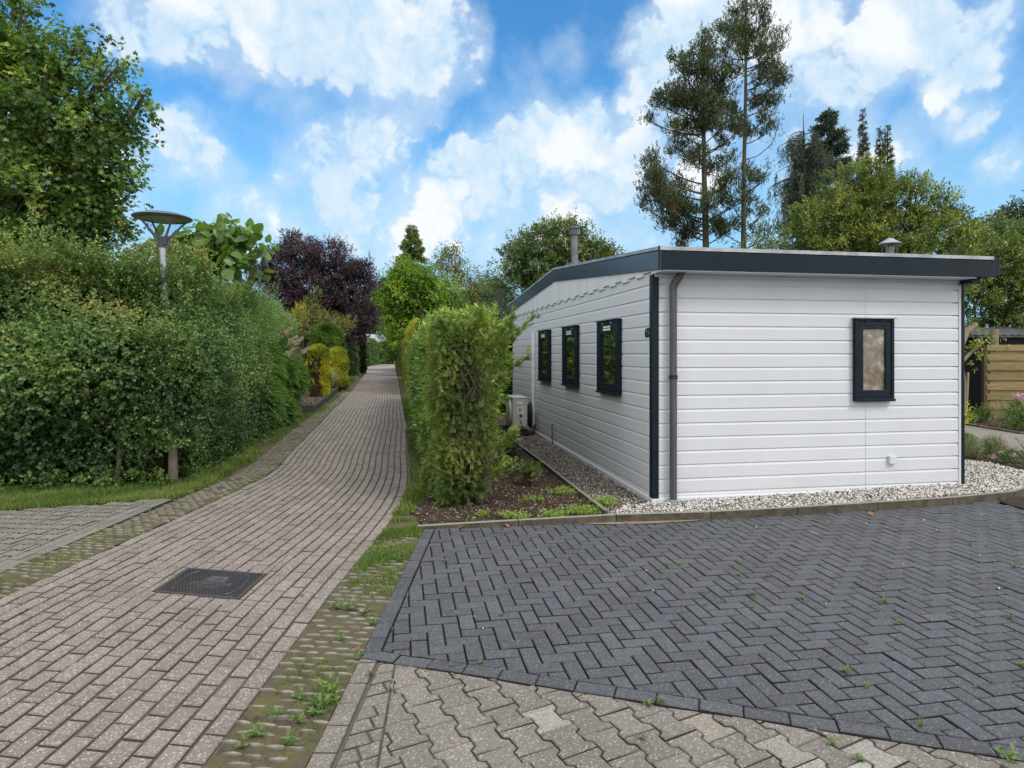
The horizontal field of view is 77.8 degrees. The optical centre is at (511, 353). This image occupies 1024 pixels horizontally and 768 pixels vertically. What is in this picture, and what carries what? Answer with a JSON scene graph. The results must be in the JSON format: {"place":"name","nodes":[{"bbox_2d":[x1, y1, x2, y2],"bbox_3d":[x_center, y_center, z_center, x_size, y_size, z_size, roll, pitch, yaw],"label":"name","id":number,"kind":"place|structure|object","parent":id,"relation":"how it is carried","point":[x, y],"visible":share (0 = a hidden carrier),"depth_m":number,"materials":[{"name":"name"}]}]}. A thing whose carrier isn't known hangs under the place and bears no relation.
{"place":"outdoors","nodes":[
{"label":"outdoors","id":0,"kind":"place"},
{"bbox_2d":[0,498,171,572],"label":"side path","id":1,"kind":"structure","parent":0,"point":[29,534],"depth_m":5.93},
{"bbox_2d":[0,478,206,510],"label":"grass","id":2,"kind":"structure","parent":0,"point":[14,498],"depth_m":7.07,"materials":[{"name":"green plant"}]},
{"bbox_2d":[0,375,410,767],"bbox_3d":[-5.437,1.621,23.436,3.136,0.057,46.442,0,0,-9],"label":"road","id":3,"kind":"structure","parent":0,"point":[154,563],"depth_m":3.91,"materials":[{"name":"brick"}]},
{"bbox_2d":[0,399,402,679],"bbox_3d":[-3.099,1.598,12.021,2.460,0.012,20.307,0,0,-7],"label":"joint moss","id":4,"kind":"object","parent":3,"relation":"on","point":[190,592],"visible":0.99,"depth_m":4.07,"materials":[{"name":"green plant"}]},
{"bbox_2d":[155,568,264,599],"bbox_3d":[-2.098,1.623,4.430,0.722,0.054,0.460,0,0,11],"label":"manhole cover","id":5,"kind":"object","parent":3,"relation":"in","point":[219,584],"visible":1,"depth_m":4.40,"materials":[{"name":"metal"}]},
{"bbox_2d":[364,364,396,374],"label":"road","id":6,"kind":"structure","parent":0,"point":[383,369],"depth_m":58.25,"materials":[{"name":"concrete"}]},
{"bbox_2d":[0,0,1023,327],"label":"sky","id":7,"kind":"structure","parent":0,"point":[465,121],"materials":[{"name":"blue"}]},
{"bbox_2d":[504,440,521,458],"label":"shrub","id":8,"kind":"object","parent":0,"point":[512,453],"visible":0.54,"depth_m":9.56,"materials":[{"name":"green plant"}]},
{"bbox_2d":[53,364,1023,767],"bbox_3d":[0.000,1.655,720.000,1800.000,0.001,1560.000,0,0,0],"label":"ground","id":9,"kind":"structure","parent":0,"point":[303,440],"depth_m":6.94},
{"bbox_2d":[0,378,360,598],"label":"grass grid strip","id":10,"kind":"object","parent":9,"relation":"on","point":[12,578],"depth_m":5.74,"materials":[{"name":"concrete"}]},
{"bbox_2d":[0,394,348,594],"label":"grass","id":11,"kind":"structure","parent":10,"relation":"on","point":[54,562],"depth_m":5.52,"materials":[{"name":"green plant"}]},
{"bbox_2d":[0,392,349,598],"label":"grid paver","id":12,"kind":"object","parent":10,"relation":"on","point":[243,474],"visible":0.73,"depth_m":6.91,"materials":[{"name":"grey concrete"}]},
{"bbox_2d":[6,375,360,510],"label":"verge","id":13,"kind":"structure","parent":9,"relation":"on","point":[264,449],"depth_m":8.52,"materials":[{"name":"green plant"}]},
{"bbox_2d":[0,0,164,276],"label":"maple tree","id":14,"kind":"object","parent":13,"relation":"on","point":[42,129],"visible":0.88,"depth_m":12.20,"materials":[{"name":"green plant"}]},
{"bbox_2d":[0,204,273,491],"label":"hawthorn hedge","id":15,"kind":"object","parent":13,"relation":"on","point":[86,359],"visible":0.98,"depth_m":7.65,"materials":[{"name":"green plant"}]},
{"bbox_2d":[131,210,192,481],"bbox_3d":[-4.350,-0.028,7.900,0.684,3.455,0.684,0,0,-17],"label":"street lamp","id":16,"kind":"object","parent":13,"relation":"on","point":[160,217],"visible":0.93,"depth_m":7.86,"materials":[{"name":"metal"}]},
{"bbox_2d":[141,212,279,296],"bbox_3d":[-5.516,-0.425,11.650,2.416,4.453,1.546,0,0,0],"label":"catalpa tree","id":17,"kind":"object","parent":13,"relation":"on","point":[218,235],"visible":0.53,"depth_m":11.47,"materials":[{"name":"green plant"}]},
{"bbox_2d":[149,235,301,442],"bbox_3d":[-5.735,-0.197,13.093,2.297,3.740,6.250,0,0,-10],"label":"willow hedge","id":18,"kind":"object","parent":13,"relation":"on","point":[264,312],"visible":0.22,"depth_m":12.56,"materials":[{"name":"green plant"}]},
{"bbox_2d":[237,325,311,438],"bbox_3d":[-5.320,0.672,14.056,1.660,2.493,5.502,0,0,-10],"label":"sorbaria shrub","id":19,"kind":"object","parent":13,"relation":"on","point":[286,368],"visible":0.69,"depth_m":13.58,"materials":[{"name":"green plant"}]},
{"bbox_2d":[291,300,309,358],"bbox_3d":[-6.910,0.042,20.527,0.688,3.517,0.606,0,0,27],"label":"shrub","id":20,"kind":"object","parent":13,"relation":"on","point":[297,312],"visible":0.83,"depth_m":20.46,"materials":[{"name":"green plant"}]},
{"bbox_2d":[293,335,309,378],"bbox_3d":[-11.367,0.325,35.223,3.600,2.550,4.450,0,0,-10],"label":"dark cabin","id":21,"kind":"object","parent":13,"relation":"on","point":[303,357],"visible":0.02,"depth_m":33.29,"materials":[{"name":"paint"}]},
{"bbox_2d":[242,227,385,352],"bbox_3d":[-10.218,-2.413,33.145,7.439,8.438,4.257,0,0,0],"label":"purple tree","id":22,"kind":"object","parent":13,"relation":"on","point":[338,281],"visible":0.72,"depth_m":32.49,"materials":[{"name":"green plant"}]},
{"bbox_2d":[298,387,339,412],"bbox_3d":[-7.183,1.509,22.414,2.354,0.282,11.562,0,0,-8],"label":"raised bed","id":23,"kind":"object","parent":13,"relation":"on","point":[313,404],"visible":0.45,"depth_m":19.05,"materials":[{"name":"grey wood"}]},
{"bbox_2d":[304,343,332,396],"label":"golden conifer","id":24,"kind":"object","parent":23,"relation":"on","point":[318,360],"visible":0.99,"depth_m":20.67,"materials":[{"name":"yellow plant"}]},
{"bbox_2d":[330,346,349,387],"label":"golden conifer","id":25,"kind":"object","parent":23,"relation":"on","point":[340,362],"visible":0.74,"depth_m":26.31,"materials":[{"name":"yellow plant"}]},
{"bbox_2d":[289,285,358,339],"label":"olive tree","id":26,"kind":"object","parent":13,"relation":"on","point":[313,320],"visible":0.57,"depth_m":29.87,"materials":[{"name":"green plant"}]},
{"bbox_2d":[305,322,349,389],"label":"thuja","id":27,"kind":"object","parent":13,"relation":"on","point":[329,335],"visible":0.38,"depth_m":27.07,"materials":[{"name":"green plant"}]},
{"bbox_2d":[345,334,360,375],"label":"clipped conifer","id":28,"kind":"object","parent":13,"relation":"on","point":[354,359],"visible":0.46,"depth_m":41.62,"materials":[{"name":"green plant"}]},
{"bbox_2d":[351,322,366,373],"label":"clipped conifer","id":29,"kind":"object","parent":13,"relation":"on","point":[363,357],"visible":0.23,"depth_m":48.70,"materials":[{"name":"green plant"}]},
{"bbox_2d":[205,506,422,767],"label":"grass grid strip","id":30,"kind":"object","parent":9,"relation":"on","point":[295,759],"depth_m":3.06,"materials":[{"name":"plant"}]},
{"bbox_2d":[246,721,269,737],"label":"weed","id":31,"kind":"object","parent":30,"relation":"on","point":[254,730],"visible":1,"depth_m":2.66,"materials":[{"name":"green plant"}]},
{"bbox_2d":[269,705,288,718],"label":"weed","id":32,"kind":"object","parent":30,"relation":"on","point":[276,710],"visible":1,"depth_m":2.79,"materials":[{"name":"green plant"}]},
{"bbox_2d":[278,727,298,747],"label":"weed","id":33,"kind":"object","parent":30,"relation":"on","point":[289,739],"visible":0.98,"depth_m":2.60,"materials":[{"name":"green plant"}]},
{"bbox_2d":[276,645,352,741],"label":"grass","id":34,"kind":"structure","parent":30,"relation":"on","point":[325,711],"depth_m":3.10,"materials":[{"name":"green plant"}]},
{"bbox_2d":[220,535,416,767],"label":"grid paver","id":35,"kind":"object","parent":30,"relation":"on","point":[270,747],"visible":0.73,"depth_m":3.26,"materials":[{"name":"grey concrete"}]},
{"bbox_2d":[307,692,332,712],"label":"weed","id":36,"kind":"object","parent":30,"relation":"on","point":[319,698],"visible":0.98,"depth_m":2.87,"materials":[{"name":"green plant"}]},
{"bbox_2d":[318,672,346,693],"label":"weed","id":37,"kind":"object","parent":30,"relation":"on","point":[321,682],"visible":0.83,"depth_m":2.98,"materials":[{"name":"green plant"}]},
{"bbox_2d":[325,682,339,704],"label":"weed","id":38,"kind":"object","parent":30,"relation":"on","point":[335,696],"visible":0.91,"depth_m":2.92,"materials":[{"name":"green plant"}]},
{"bbox_2d":[340,515,423,596],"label":"grass","id":39,"kind":"structure","parent":30,"relation":"on","point":[383,553],"depth_m":4.97,"materials":[{"name":"green plant"}]},
{"bbox_2d":[366,337,380,365],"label":"hedge","id":40,"kind":"object","parent":9,"relation":"on","point":[372,351],"visible":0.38,"depth_m":81.11,"materials":[{"name":"green plant"}]},
{"bbox_2d":[398,373,419,492],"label":"verge","id":41,"kind":"structure","parent":9,"relation":"on","point":[402,386],"depth_m":19.53,"materials":[{"name":"green plant"}]},
{"bbox_2d":[395,329,405,375],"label":"green hedge","id":42,"kind":"object","parent":41,"relation":"on","point":[399,368],"visible":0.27,"depth_m":44.51,"materials":[{"name":"green plant"}]},
{"bbox_2d":[375,223,431,364],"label":"conifer","id":43,"kind":"object","parent":41,"relation":"on","point":[409,240],"visible":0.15,"depth_m":57.55,"materials":[{"name":"green plant"}]},
{"bbox_2d":[400,317,420,394],"bbox_3d":[-4.395,0.084,31.971,2.369,3.183,17.589,0,0,-11],"label":"golden hedge","id":44,"kind":"object","parent":41,"relation":"on","point":[409,331],"visible":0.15,"depth_m":29.11,"materials":[{"name":"green plant"}]},
{"bbox_2d":[390,394,431,516],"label":"grass","id":45,"kind":"structure","parent":41,"relation":"on","point":[410,500],"depth_m":7.58,"materials":[{"name":"green plant"}]},
{"bbox_2d":[370,248,473,354],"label":"bright tree","id":46,"kind":"object","parent":41,"relation":"on","point":[405,307],"visible":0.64,"depth_m":45.35,"materials":[{"name":"green plant"}]},
{"bbox_2d":[404,302,514,478],"bbox_3d":[-1.694,0.450,14.450,1.487,2.480,13.581,0,0,-10],"label":"laurel hedge","id":47,"kind":"object","parent":41,"relation":"on","point":[416,347],"visible":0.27,"depth_m":8.62,"materials":[{"name":"green plant"}]},
{"bbox_2d":[429,239,491,307],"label":"wispy tree","id":48,"kind":"object","parent":9,"relation":"on","point":[456,266],"visible":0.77,"depth_m":51.83,"materials":[{"name":"green plant"}]},
{"bbox_2d":[414,312,512,412],"bbox_3d":[-0.797,0.267,17.299,3.847,2.804,1.320,0,0,-10],"label":"dark hedge","id":49,"kind":"object","parent":9,"relation":"on","point":[509,390],"visible":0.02,"depth_m":17.15,"materials":[{"name":"green plant"}]},
{"bbox_2d":[458,270,507,313],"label":"pale tree","id":50,"kind":"object","parent":9,"relation":"on","point":[486,295],"visible":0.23,"depth_m":69.25,"materials":[{"name":"green plant"}]},
{"bbox_2d":[498,289,503,316],"bbox_3d":[0.276,-0.395,25.948,4.390,3.990,7.490,0,0,-10],"label":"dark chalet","id":51,"kind":"object","parent":9,"relation":"on","point":[500,297],"visible":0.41,"depth_m":23.44,"materials":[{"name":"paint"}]},
{"bbox_2d":[405,430,602,523],"bbox_3d":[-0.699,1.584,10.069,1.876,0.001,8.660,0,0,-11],"label":"flower bed","id":52,"kind":"object","parent":9,"relation":"on","point":[489,496],"visible":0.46,"depth_m":6.82,"materials":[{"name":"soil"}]},
{"bbox_2d":[417,302,541,509],"bbox_3d":[-0.447,0.575,7.266,1.305,2.197,1.950,0,0,-10],"label":"yew hedge","id":53,"kind":"object","parent":52,"relation":"on","point":[455,449],"visible":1,"depth_m":6.57,"materials":[{"name":"green plant"}]},
{"bbox_2d":[495,507,539,518],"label":"ground weeds","id":54,"kind":"object","parent":52,"relation":"on","point":[514,514],"visible":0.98,"depth_m":6.05,"materials":[{"name":"green plant"}]},
{"bbox_2d":[512,459,542,486],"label":"shrub","id":55,"kind":"object","parent":52,"relation":"on","point":[528,479],"visible":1,"depth_m":7.54,"materials":[{"name":"green plant"}]},
{"bbox_2d":[518,493,552,502],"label":"ground weeds","id":56,"kind":"object","parent":52,"relation":"on","point":[534,496],"visible":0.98,"depth_m":6.77,"materials":[{"name":"green plant"}]},
{"bbox_2d":[538,508,569,516],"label":"ground weeds","id":57,"kind":"object","parent":52,"relation":"on","point":[555,513],"visible":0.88,"depth_m":6.11,"materials":[{"name":"green plant"}]},
{"bbox_2d":[506,434,607,513],"bbox_3d":[0.404,1.579,9.152,0.048,0.082,5.950,0,0,-10],"label":"edging board","id":58,"kind":"object","parent":52,"relation":"on","point":[582,494],"visible":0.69,"depth_m":7.74,"materials":[{"name":"concrete"}]},
{"bbox_2d":[546,485,586,496],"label":"ground weeds","id":59,"kind":"object","parent":52,"relation":"on","point":[565,490],"visible":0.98,"depth_m":7.14,"materials":[{"name":"green plant"}]},
{"bbox_2d":[560,503,601,515],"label":"ground weeds","id":60,"kind":"object","parent":52,"relation":"on","point":[579,509],"visible":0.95,"depth_m":6.26,"materials":[{"name":"green plant"}]},
{"bbox_2d":[485,207,626,315],"bbox_3d":[2.082,-2.581,30.057,6.886,8.778,4.135,0,0,0],"label":"round tree","id":61,"kind":"object","parent":9,"relation":"on","point":[554,252],"visible":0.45,"depth_m":29.45,"materials":[{"name":"green plant"}]},
{"bbox_2d":[494,416,650,513],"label":"brown gravel","id":62,"kind":"structure","parent":9,"relation":"on","point":[540,450],"depth_m":8.43,"materials":[{"name":"gravel"}]},
{"bbox_2d":[499,395,535,436],"bbox_3d":[0.103,1.228,12.514,0.737,0.745,0.987,0,0,-10],"label":"air conditioner","id":63,"kind":"object","parent":62,"relation":"on","point":[519,411],"visible":0.86,"depth_m":12.22,"materials":[{"name":"white metal"}]},
{"bbox_2d":[579,495,622,505],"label":"ground weeds","id":64,"kind":"object","parent":62,"relation":"on","point":[605,501],"visible":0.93,"depth_m":6.63,"materials":[{"name":"green plant"}]},
{"bbox_2d":[361,528,839,733],"bbox_3d":[3.170,1.614,3.942,8.060,0.001,6.015,0,0,0],"label":"parking bay bed","id":65,"kind":"object","parent":9,"relation":"on","point":[473,617],"visible":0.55,"depth_m":3.83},
{"bbox_2d":[361,501,1023,761],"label":"parking bay","id":66,"kind":"object","parent":65,"relation":"on","point":[783,648],"visible":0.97,"depth_m":3.84,"materials":[{"name":"grey brick"}]},
{"bbox_2d":[588,519,703,523],"bbox_3d":[1.199,1.591,5.964,1.296,0.001,0.087,0,0,-6],"label":"sand spill","id":67,"kind":"object","parent":66,"relation":"on","point":[639,522],"visible":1,"depth_m":5.96,"materials":[{"name":"sand"}]},
{"bbox_2d":[306,659,1023,767],"bbox_3d":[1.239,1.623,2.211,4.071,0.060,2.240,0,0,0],"label":"paved forecourt","id":68,"kind":"structure","parent":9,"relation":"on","point":[591,741],"depth_m":2.66,"materials":[{"name":"grey concrete"}]},
{"bbox_2d":[992,742,1020,762],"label":"weed","id":69,"kind":"object","parent":68,"relation":"on","point":[1009,756],"visible":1,"depth_m":2.50,"materials":[{"name":"green plant"}]},
{"bbox_2d":[632,20,754,246],"bbox_3d":[6.157,-4.766,22.226,4.147,12.741,3.879,0,0,0],"label":"tall conifer","id":70,"kind":"object","parent":9,"relation":"on","point":[706,104],"visible":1,"depth_m":21.66,"materials":[{"name":"green plant"}]},
{"bbox_2d":[417,486,1023,530],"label":"kerb","id":71,"kind":"structure","parent":9,"relation":"on","point":[872,506],"depth_m":6.17,"materials":[{"name":"concrete"}]},
{"bbox_2d":[710,0,793,248],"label":"tall conifer","id":72,"kind":"object","parent":9,"relation":"on","point":[744,35],"visible":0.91,"depth_m":23.29,"materials":[{"name":"green plant"}]},
{"bbox_2d":[729,228,774,249],"bbox_3d":[7.307,-0.972,19.066,1.651,5.547,1.003,0,0,0],"label":"shrub","id":73,"kind":"object","parent":9,"relation":"on","point":[755,243],"visible":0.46,"depth_m":18.95,"materials":[{"name":"green plant"}]},
{"bbox_2d":[507,226,999,504],"bbox_3d":[2.682,-0.221,11.379,4.117,3.882,9.313,0,0,-10],"label":"chalet","id":74,"kind":"object","parent":9,"relation":"on","point":[671,374],"visible":0.96,"depth_m":7.09,"materials":[{"name":"white wood"}]},
{"bbox_2d":[537,329,550,382],"bbox_3d":[0.583,0.052,11.636,0.073,0.939,0.863,0,0,-10],"label":"window","id":75,"kind":"structure","parent":74,"relation":"in","point":[544,336],"depth_m":11.60,"materials":[{"name":"glass"}]},
{"bbox_2d":[561,325,578,387],"bbox_3d":[0.895,0.052,9.866,0.073,0.939,0.856,0,0,-10],"label":"window","id":76,"kind":"structure","parent":74,"relation":"in","point":[570,334],"depth_m":9.82,"materials":[{"name":"glass"}]},
{"bbox_2d":[595,318,621,395],"bbox_3d":[1.215,0.052,8.054,0.073,0.939,0.850,0,0,-10],"label":"window","id":77,"kind":"structure","parent":74,"relation":"in","point":[609,336],"depth_m":8.00,"materials":[{"name":"glass"}]},
{"bbox_2d":[852,317,896,401],"bbox_3d":[4.071,0.073,7.131,0.516,0.941,0.073,0,0,-10],"label":"window","id":78,"kind":"structure","parent":74,"relation":"in","point":[873,340],"depth_m":7.14,"materials":[{"name":"glass"}]},
{"bbox_2d":[767,114,842,250],"bbox_3d":[9.215,-2.873,19.996,2.457,9.346,2.375,0,0,0],"label":"weeping spruce","id":79,"kind":"object","parent":9,"relation":"on","point":[796,180],"visible":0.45,"depth_m":19.84,"materials":[{"name":"green plant"}]},
{"bbox_2d":[778,107,869,249],"bbox_3d":[12.467,-3.933,25.352,5.347,11.466,5.514,0,0,0],"label":"spruce","id":80,"kind":"object","parent":9,"relation":"on","point":[828,118],"visible":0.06,"depth_m":24.58,"materials":[{"name":"green plant"}]},
{"bbox_2d":[852,108,879,250],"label":"spruce","id":81,"kind":"object","parent":9,"relation":"on","point":[862,142],"visible":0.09,"depth_m":30.93,"materials":[{"name":"green plant"}]},
{"bbox_2d":[760,152,1000,298],"bbox_3d":[9.032,-1.556,15.570,5.876,6.726,2.386,0,0,9],"label":"tree","id":82,"kind":"object","parent":9,"relation":"on","point":[847,225],"visible":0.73,"depth_m":15.26,"materials":[{"name":"green plant"}]},
{"bbox_2d":[873,125,892,242],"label":"spruce","id":83,"kind":"object","parent":9,"relation":"on","point":[879,146],"visible":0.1,"depth_m":32.92,"materials":[{"name":"green plant"}]},
{"bbox_2d":[882,124,911,252],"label":"spruce","id":84,"kind":"object","parent":9,"relation":"on","point":[890,149],"visible":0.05,"depth_m":33.90,"materials":[{"name":"green plant"}]},
{"bbox_2d":[939,206,1023,320],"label":"broad tree","id":85,"kind":"object","parent":9,"relation":"on","point":[1002,226],"visible":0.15,"depth_m":26.68,"materials":[{"name":"green plant"}]},
{"bbox_2d":[965,449,1023,470],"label":"garden bed","id":86,"kind":"object","parent":9,"relation":"on","point":[994,462],"depth_m":9.38,"materials":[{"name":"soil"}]},
{"bbox_2d":[965,435,986,457],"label":"shrub","id":87,"kind":"object","parent":86,"relation":"on","point":[978,449],"visible":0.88,"depth_m":9.55,"materials":[{"name":"green plant"}]},
{"bbox_2d":[975,433,1011,452],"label":"lavender","id":88,"kind":"object","parent":86,"relation":"on","point":[988,444],"visible":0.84,"depth_m":9.96,"materials":[{"name":"green plant"}]},
{"bbox_2d":[988,435,1022,461],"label":"pink flower","id":89,"kind":"object","parent":86,"relation":"on","point":[1004,455],"visible":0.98,"depth_m":9.16,"materials":[{"name":"green plant"}]},
{"bbox_2d":[968,411,1023,431],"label":"garden bed","id":90,"kind":"object","parent":9,"relation":"on","point":[994,422],"visible":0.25,"depth_m":14.20,"materials":[{"name":"soil"}]},
{"bbox_2d":[971,402,995,422],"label":"shrub","id":91,"kind":"object","parent":90,"relation":"on","point":[985,414],"visible":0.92,"depth_m":14.37,"materials":[{"name":"green plant"}]},
{"bbox_2d":[951,227,1023,334],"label":"laurel bush","id":92,"kind":"object","parent":90,"relation":"on","point":[1011,279],"visible":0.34,"depth_m":18.49,"materials":[{"name":"green plant"}]},
{"bbox_2d":[965,321,1010,410],"bbox_3d":[10.909,0.476,14.875,1.271,2.458,1.007,0,0,20],"label":"pruned tree","id":93,"kind":"object","parent":90,"relation":"on","point":[971,327],"visible":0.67,"depth_m":14.76,"materials":[{"name":"green plant"}]},
{"bbox_2d":[965,327,1023,410],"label":"garden shed","id":94,"kind":"structure","parent":90,"relation":"on","point":[1013,335],"depth_m":17.14,"materials":[{"name":"wood"}]},
{"bbox_2d":[965,423,1023,433],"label":"edging strip","id":95,"kind":"object","parent":90,"relation":"on","point":[993,428],"visible":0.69,"depth_m":13.05,"materials":[{"name":"concrete"}]},
{"bbox_2d":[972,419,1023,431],"bbox_3d":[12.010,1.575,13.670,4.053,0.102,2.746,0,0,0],"label":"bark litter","id":96,"kind":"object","parent":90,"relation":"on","point":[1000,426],"visible":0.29,"depth_m":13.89,"materials":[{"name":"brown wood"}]},
{"bbox_2d":[984,345,1023,417],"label":"fence panel","id":97,"kind":"object","parent":90,"relation":"on","point":[1005,375],"visible":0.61,"depth_m":15.36,"materials":[{"name":"brown wood"}]},
{"bbox_2d":[989,394,1019,425],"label":"airy plant","id":98,"kind":"object","parent":90,"relation":"on","point":[997,413],"visible":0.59,"depth_m":13.63,"materials":[{"name":"green plant"}]},
{"bbox_2d":[998,392,1023,430],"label":"pink shrub","id":99,"kind":"object","parent":90,"relation":"on","point":[1014,423],"visible":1,"depth_m":12.90,"materials":[{"name":"green plant"}]},
{"bbox_2d":[991,190,1023,234],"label":"dark tree","id":100,"kind":"object","parent":9,"relation":"on","point":[1010,213],"visible":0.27,"depth_m":29.86,"materials":[{"name":"green plant"}]},
{"bbox_2d":[608,460,1023,513],"bbox_3d":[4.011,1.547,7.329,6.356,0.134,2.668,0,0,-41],"label":"white gravel","id":101,"kind":"structure","parent":0,"point":[979,471],"depth_m":6.84,"materials":[{"name":"white gravel"}]},
{"bbox_2d":[965,425,1023,449],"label":"garden path","id":102,"kind":"structure","parent":0,"point":[979,432],"depth_m":12.31,"materials":[{"name":"grey concrete"}]},
{"bbox_2d":[1000,497,1023,508],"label":"soil patch","id":103,"kind":"object","parent":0,"point":[1018,502],"visible":1,"depth_m":6.75,"materials":[{"name":"brown soil"}]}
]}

